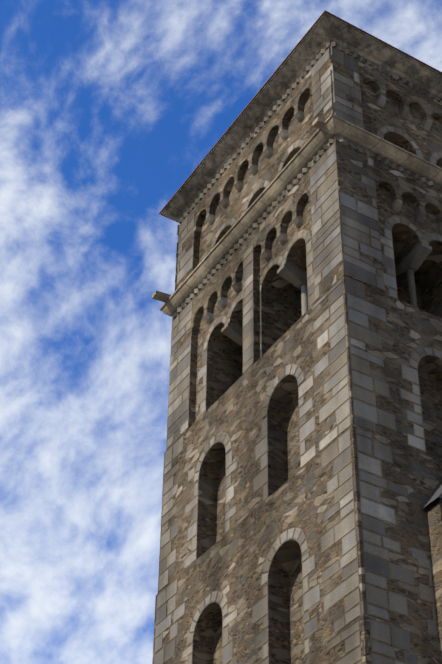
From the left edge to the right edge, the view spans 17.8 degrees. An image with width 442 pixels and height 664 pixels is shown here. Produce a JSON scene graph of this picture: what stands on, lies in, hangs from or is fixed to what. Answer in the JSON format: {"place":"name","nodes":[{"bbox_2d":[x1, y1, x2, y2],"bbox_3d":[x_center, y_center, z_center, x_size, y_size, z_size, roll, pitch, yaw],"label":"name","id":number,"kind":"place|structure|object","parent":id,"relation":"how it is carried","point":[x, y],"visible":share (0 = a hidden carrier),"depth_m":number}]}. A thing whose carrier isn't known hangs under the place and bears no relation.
{"place":"outdoors","nodes":[
{"label":"outdoors","id":0,"kind":"place"},
{"bbox_2d":[0,0,441,663],"label":"sky","id":1,"kind":"structure","parent":0,"point":[108,107]},
{"label":"ground","id":2,"kind":"structure","parent":0,"visible":0},
{"bbox_2d":[152,83,441,663],"bbox_3d":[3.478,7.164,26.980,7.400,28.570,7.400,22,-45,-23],"label":"rubble wall","id":3,"kind":"structure","parent":2,"relation":"on","point":[230,563],"depth_m":27.86},
{"bbox_2d":[153,44,441,663],"bbox_3d":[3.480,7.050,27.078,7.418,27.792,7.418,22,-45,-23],"label":"stone blocks","id":4,"kind":"structure","parent":3,"relation":"attached to","point":[367,415],"depth_m":27.48},
{"bbox_2d":[160,12,441,222],"bbox_3d":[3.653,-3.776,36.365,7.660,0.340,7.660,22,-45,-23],"label":"roof eaves","id":5,"kind":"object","parent":3,"relation":"attached to","point":[326,28],"depth_m":33.73},
{"bbox_2d":[159,10,441,220],"bbox_3d":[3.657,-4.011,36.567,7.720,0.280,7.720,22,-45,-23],"label":"tower roof tiles","id":6,"kind":"object","parent":5,"relation":"on","point":[294,48],"visible":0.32,"depth_m":33.65},
{"bbox_2d":[160,114,441,316],"bbox_3d":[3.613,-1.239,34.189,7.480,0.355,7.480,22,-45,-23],"label":"cornice","id":7,"kind":"structure","parent":3,"relation":"attached to","point":[328,129],"depth_m":31.43},
{"bbox_2d":[152,117,325,301],"bbox_3d":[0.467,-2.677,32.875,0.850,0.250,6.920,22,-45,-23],"label":"tower spouts","id":8,"kind":"object","parent":7,"relation":"attached to","point":[318,122],"visible":0.39,"depth_m":34.81},
{"bbox_2d":[166,40,441,450],"bbox_3d":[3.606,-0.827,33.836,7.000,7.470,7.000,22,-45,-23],"label":"tower arcades","id":9,"kind":"object","parent":3,"relation":"attached to","point":[353,166],"visible":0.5,"depth_m":32.40},
{"bbox_2d":[173,41,441,323],"bbox_3d":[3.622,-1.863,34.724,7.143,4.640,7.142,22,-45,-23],"label":"tower sawtooth corbels","id":10,"kind":"object","parent":3,"relation":"attached to","point":[298,220],"visible":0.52,"depth_m":32.88},
{"bbox_2d":[221,242,431,345],"bbox_3d":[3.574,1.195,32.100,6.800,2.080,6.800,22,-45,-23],"label":"window columns","id":11,"kind":"structure","parent":3,"relation":"in","point":[408,265],"depth_m":30.48},
{"bbox_2d":[426,498,441,658],"bbox_3d":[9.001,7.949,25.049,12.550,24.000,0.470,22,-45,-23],"label":"building wall","id":12,"kind":"structure","parent":2,"relation":"on","point":[434,518],"depth_m":24.27},
{"bbox_2d":[422,484,441,510],"bbox_3d":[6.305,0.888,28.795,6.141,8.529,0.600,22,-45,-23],"label":"roof","id":13,"kind":"structure","parent":12,"relation":"on","point":[436,497],"depth_m":24.99}
]}

